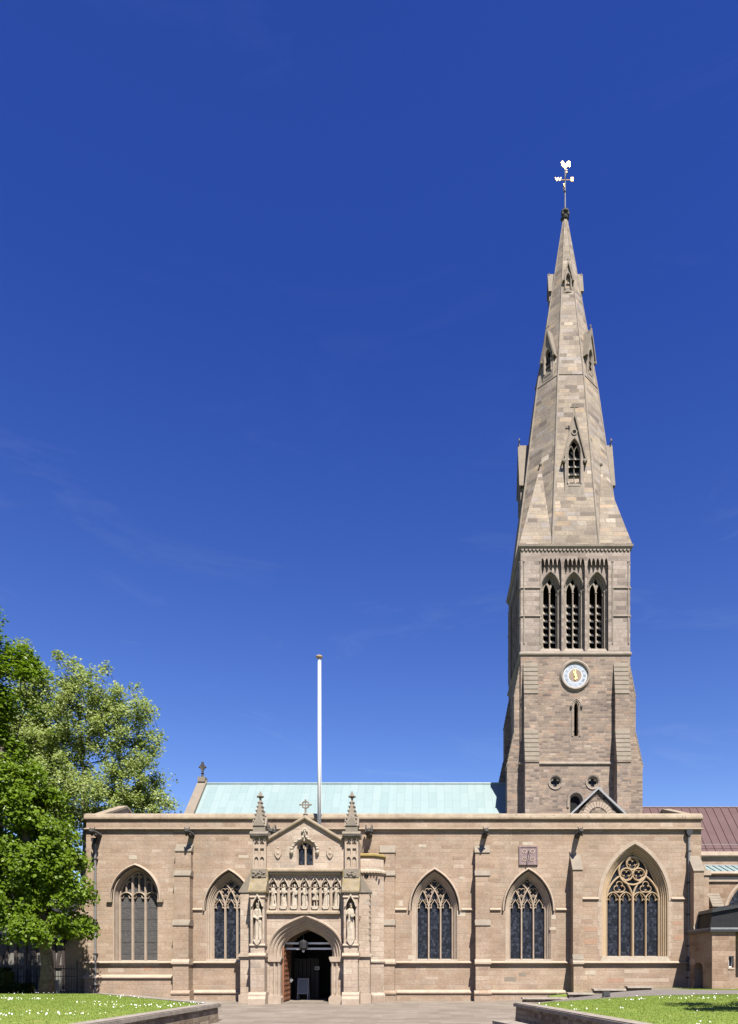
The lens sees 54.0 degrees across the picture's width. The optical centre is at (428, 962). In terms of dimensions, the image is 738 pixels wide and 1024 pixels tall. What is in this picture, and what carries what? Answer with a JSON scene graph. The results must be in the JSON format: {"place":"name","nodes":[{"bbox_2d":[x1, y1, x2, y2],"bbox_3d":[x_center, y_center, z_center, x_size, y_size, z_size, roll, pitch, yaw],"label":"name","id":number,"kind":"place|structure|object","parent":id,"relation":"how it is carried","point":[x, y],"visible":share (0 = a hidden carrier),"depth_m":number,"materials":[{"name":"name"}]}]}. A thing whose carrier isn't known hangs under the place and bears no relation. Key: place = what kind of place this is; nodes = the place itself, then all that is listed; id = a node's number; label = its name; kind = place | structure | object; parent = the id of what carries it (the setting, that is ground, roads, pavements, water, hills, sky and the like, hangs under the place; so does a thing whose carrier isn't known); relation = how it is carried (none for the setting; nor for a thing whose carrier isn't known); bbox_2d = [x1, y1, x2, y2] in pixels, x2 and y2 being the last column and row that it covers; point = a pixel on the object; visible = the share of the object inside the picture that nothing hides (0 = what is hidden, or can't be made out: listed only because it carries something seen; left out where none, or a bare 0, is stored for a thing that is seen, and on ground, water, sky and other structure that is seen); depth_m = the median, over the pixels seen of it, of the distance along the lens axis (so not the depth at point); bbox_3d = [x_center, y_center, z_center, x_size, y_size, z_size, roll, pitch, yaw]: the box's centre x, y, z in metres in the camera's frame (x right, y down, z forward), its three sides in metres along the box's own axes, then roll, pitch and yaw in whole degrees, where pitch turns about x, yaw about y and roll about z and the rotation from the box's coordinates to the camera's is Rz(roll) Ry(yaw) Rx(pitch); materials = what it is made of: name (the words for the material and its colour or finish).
{"place":"outdoors","nodes":[
{"label":"outdoors","id":0,"kind":"place"},
{"bbox_2d":[0,994,197,1023],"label":"lawn","id":1,"kind":"structure","parent":0,"point":[61,1020],"depth_m":23.78,"materials":[{"name":"green plant"}]},
{"bbox_2d":[0,606,101,993],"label":"maple tree","id":2,"kind":"object","parent":1,"relation":"on","point":[40,856],"visible":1,"depth_m":34.51,"materials":[{"name":"green plant"}]},
{"bbox_2d":[96,993,222,1012],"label":"lawn kerb","id":3,"kind":"structure","parent":1,"relation":"on","point":[220,1009],"depth_m":28.98,"materials":[{"name":"grey stone"}]},
{"bbox_2d":[0,986,737,1023],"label":"grass","id":4,"kind":"structure","parent":0,"point":[559,1003],"depth_m":24.48,"materials":[{"name":"green plant"}]},
{"bbox_2d":[0,0,737,884],"label":"sky","id":5,"kind":"structure","parent":0,"point":[274,308],"materials":[{"name":"blue"}]},
{"bbox_2d":[35,988,725,1023],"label":"paving","id":6,"kind":"structure","parent":0,"point":[431,1012],"depth_m":30.52,"materials":[{"name":"stone"}]},
{"bbox_2d":[0,966,36,993],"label":"hedge","id":7,"kind":"object","parent":6,"relation":"on","point":[8,985],"visible":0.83,"depth_m":36.05,"materials":[{"name":"green plant"}]},
{"bbox_2d":[4,961,77,993],"bbox_3d":[-21.575,0.835,39.000,5.290,1.870,0.121,0,0,0],"label":"iron railing","id":8,"kind":"object","parent":6,"relation":"on","point":[29,976],"visible":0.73,"depth_m":38.99,"materials":[{"name":"black metal"}]},
{"bbox_2d":[55,980,59,993],"bbox_3d":[-18.941,1.280,36.600,0.400,0.800,0.390,0,0,0],"label":"litter bin","id":9,"kind":"object","parent":6,"relation":"on","point":[57,986],"visible":0.46,"depth_m":36.53,"materials":[{"name":"grey metal"}]},
{"bbox_2d":[70,1003,220,1023],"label":"wall","id":10,"kind":"structure","parent":6,"relation":"on","point":[206,1013],"depth_m":21.97,"materials":[{"name":"stone"}]},
{"bbox_2d":[492,1020,525,1023],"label":"kerb block","id":11,"kind":"structure","parent":6,"relation":"on","point":[505,1022],"depth_m":24.39,"materials":[{"name":"beige stone"}]},
{"bbox_2d":[521,997,567,1002],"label":"stone slab","id":12,"kind":"structure","parent":6,"relation":"on","point":[534,999],"depth_m":36.45,"materials":[{"name":"beige stone"}]},
{"bbox_2d":[566,992,594,997],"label":"stone slab","id":13,"kind":"structure","parent":6,"relation":"on","point":[574,994],"depth_m":36.70,"materials":[{"name":"beige stone"}]},
{"bbox_2d":[513,1002,651,1023],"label":"wall","id":14,"kind":"structure","parent":6,"relation":"on","point":[529,1013],"depth_m":21.85,"materials":[{"name":"stone"}]},
{"bbox_2d":[624,986,652,990],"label":"stone slab","id":15,"kind":"structure","parent":6,"relation":"on","point":[632,988],"depth_m":36.95,"materials":[{"name":"beige stone"}]},
{"bbox_2d":[539,994,737,1023],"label":"lawn","id":16,"kind":"structure","parent":0,"point":[650,1019],"depth_m":22.58,"materials":[{"name":"green plant"}]},
{"bbox_2d":[0,992,727,1023],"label":"daisies","id":17,"kind":"object","parent":16,"relation":"on","point":[203,1002],"visible":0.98,"depth_m":25.01,"materials":[{"name":"white plant"}]},
{"bbox_2d":[548,989,737,996],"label":"grass verge","id":18,"kind":"object","parent":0,"point":[561,995],"depth_m":36.86,"materials":[{"name":"green plant"}]},
{"bbox_2d":[591,988,625,993],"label":"stone slab","id":19,"kind":"structure","parent":18,"relation":"on","point":[598,990],"depth_m":37.05,"materials":[{"name":"beige stone"}]},
{"bbox_2d":[685,903,737,988],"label":"vestry","id":20,"kind":"structure","parent":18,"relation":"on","point":[713,944],"depth_m":37.25,"materials":[{"name":"stone"}]},
{"bbox_2d":[728,956,734,968],"bbox_3d":[15.372,0.008,36.700,0.316,0.676,0.280,0,0,0],"label":"window","id":21,"kind":"structure","parent":20,"relation":"in","point":[730,957],"depth_m":36.74,"materials":[{"name":"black glass"}]},
{"bbox_2d":[553,990,737,1001],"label":"path","id":22,"kind":"structure","parent":0,"point":[648,993],"depth_m":34.35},
{"bbox_2d":[602,991,609,997],"bbox_3d":[8.480,1.548,34.390,0.360,0.350,0.280,0,0,0],"label":"floodlight","id":23,"kind":"object","parent":22,"relation":"on","point":[605,993],"visible":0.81,"depth_m":34.29,"materials":[{"name":"metal"}]},
{"bbox_3d":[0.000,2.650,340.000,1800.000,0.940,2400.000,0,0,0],"label":"ground","id":24,"kind":"structure","parent":0,"visible":0},
{"bbox_2d":[0,887,85,988],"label":"timber hall","id":25,"kind":"structure","parent":24,"relation":"on","point":[16,955],"depth_m":46.92,"materials":[{"name":"paint"}]},
{"bbox_2d":[0,636,184,881],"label":"plane tree","id":26,"kind":"object","parent":24,"relation":"on","point":[45,741],"visible":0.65,"depth_m":55.00,"materials":[{"name":"green plant"}]},
{"bbox_2d":[63,161,737,1004],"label":"cathedral","id":27,"kind":"structure","parent":24,"relation":"on","point":[619,885],"depth_m":40.12,"materials":[{"name":"beige stone"}]},
{"bbox_2d":[106,863,163,965],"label":"window","id":28,"kind":"structure","parent":27,"relation":"in","point":[135,899],"depth_m":40.61,"materials":[{"name":"stone"}]},
{"bbox_2d":[203,868,244,963],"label":"window","id":29,"kind":"structure","parent":27,"relation":"in","point":[223,903],"depth_m":40.39,"materials":[{"name":"stone"}]},
{"bbox_2d":[253,900,261,938],"bbox_3d":[-8.634,-2.158,36.540,0.517,1.987,0.469,0,0,-40],"label":"statue","id":30,"kind":"object","parent":27,"relation":"on","point":[257,913],"visible":0.98,"depth_m":36.45,"materials":[{"name":"stone"}]},
{"bbox_2d":[269,884,276,905],"bbox_3d":[-7.984,-3.480,37.164,0.377,1.151,0.336,0,0,36],"label":"statue","id":31,"kind":"object","parent":27,"relation":"in","point":[273,891],"visible":1,"depth_m":37.10,"materials":[{"name":"stone"}]},
{"bbox_2d":[280,884,287,905],"bbox_3d":[-7.435,-3.480,37.164,0.392,1.151,0.332,0,0,34],"label":"statue","id":32,"kind":"object","parent":27,"relation":"in","point":[283,891],"visible":1,"depth_m":37.10,"materials":[{"name":"stone"}]},
{"bbox_2d":[290,884,297,905],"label":"statue","id":33,"kind":"object","parent":27,"relation":"in","point":[294,891],"visible":1,"depth_m":37.10,"materials":[{"name":"stone"}]},
{"bbox_2d":[297,978,309,999],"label":"sandwich board","id":34,"kind":"object","parent":27,"relation":"on","point":[303,986],"visible":1,"depth_m":40.07,"materials":[{"name":"grey metal"}]},
{"bbox_2d":[299,931,307,951],"bbox_3d":[-6.541,-1.255,37.700,0.444,1.465,0.444,0,0,22],"label":"hanging lantern","id":35,"kind":"object","parent":27,"relation":"hanging from","point":[303,945],"visible":0.94,"depth_m":37.55,"materials":[{"name":"metal"}]},
{"bbox_2d":[301,883,308,905],"bbox_3d":[-6.366,-3.494,37.158,0.364,1.179,0.333,0,0,40],"label":"statue","id":36,"kind":"object","parent":27,"relation":"in","point":[304,890],"visible":1,"depth_m":37.10,"materials":[{"name":"stone"}]},
{"bbox_2d":[311,883,318,905],"bbox_3d":[-5.824,-3.487,37.149,0.461,1.195,0.309,0,0,0],"label":"statue","id":37,"kind":"object","parent":27,"relation":"in","point":[315,891],"visible":1,"depth_m":37.10,"materials":[{"name":"stone"}]},
{"bbox_2d":[316,655,322,824],"bbox_3d":[-5.909,-11.517,39.000,0.380,10.203,0.370,0,0,0],"label":"flagpole","id":38,"kind":"object","parent":27,"relation":"on","point":[319,787],"visible":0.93,"depth_m":38.93,"materials":[{"name":"white metal"}]},
{"bbox_2d":[322,883,329,905],"bbox_3d":[-5.273,-3.494,37.159,0.379,1.180,0.328,0,0,39],"label":"statue","id":39,"kind":"object","parent":27,"relation":"in","point":[326,891],"visible":1,"depth_m":37.10,"materials":[{"name":"stone"}]},
{"bbox_2d":[332,883,339,905],"bbox_3d":[-4.726,-3.494,37.156,0.405,1.179,0.320,0,0,30],"label":"statue","id":40,"kind":"object","parent":27,"relation":"in","point":[336,891],"visible":0.99,"depth_m":37.10,"materials":[{"name":"stone"}]},
{"bbox_2d":[346,901,355,938],"bbox_3d":[-3.919,-2.135,36.517,0.556,1.939,0.486,0,0,38],"label":"statue","id":41,"kind":"object","parent":27,"relation":"on","point":[350,916],"visible":1,"depth_m":36.45,"materials":[{"name":"stone"}]},
{"bbox_2d":[408,867,460,963],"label":"window","id":42,"kind":"structure","parent":27,"relation":"in","point":[434,905],"depth_m":40.41,"materials":[{"name":"stone"}]},
{"bbox_2d":[519,846,537,864],"bbox_3d":[5.540,-5.920,39.729,1.060,1.060,0.582,0,0,0],"label":"sundial","id":43,"kind":"object","parent":27,"relation":"attached to","point":[528,855],"visible":1,"depth_m":39.93,"materials":[{"name":"pink stone"}]},
{"bbox_2d":[502,867,554,963],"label":"window","id":44,"kind":"structure","parent":27,"relation":"in","point":[529,908],"depth_m":40.40,"materials":[{"name":"stone"}]},
{"bbox_2d":[597,840,671,961],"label":"window","id":45,"kind":"structure","parent":27,"relation":"in","point":[634,904],"depth_m":40.44,"materials":[{"name":"stone"}]}
]}

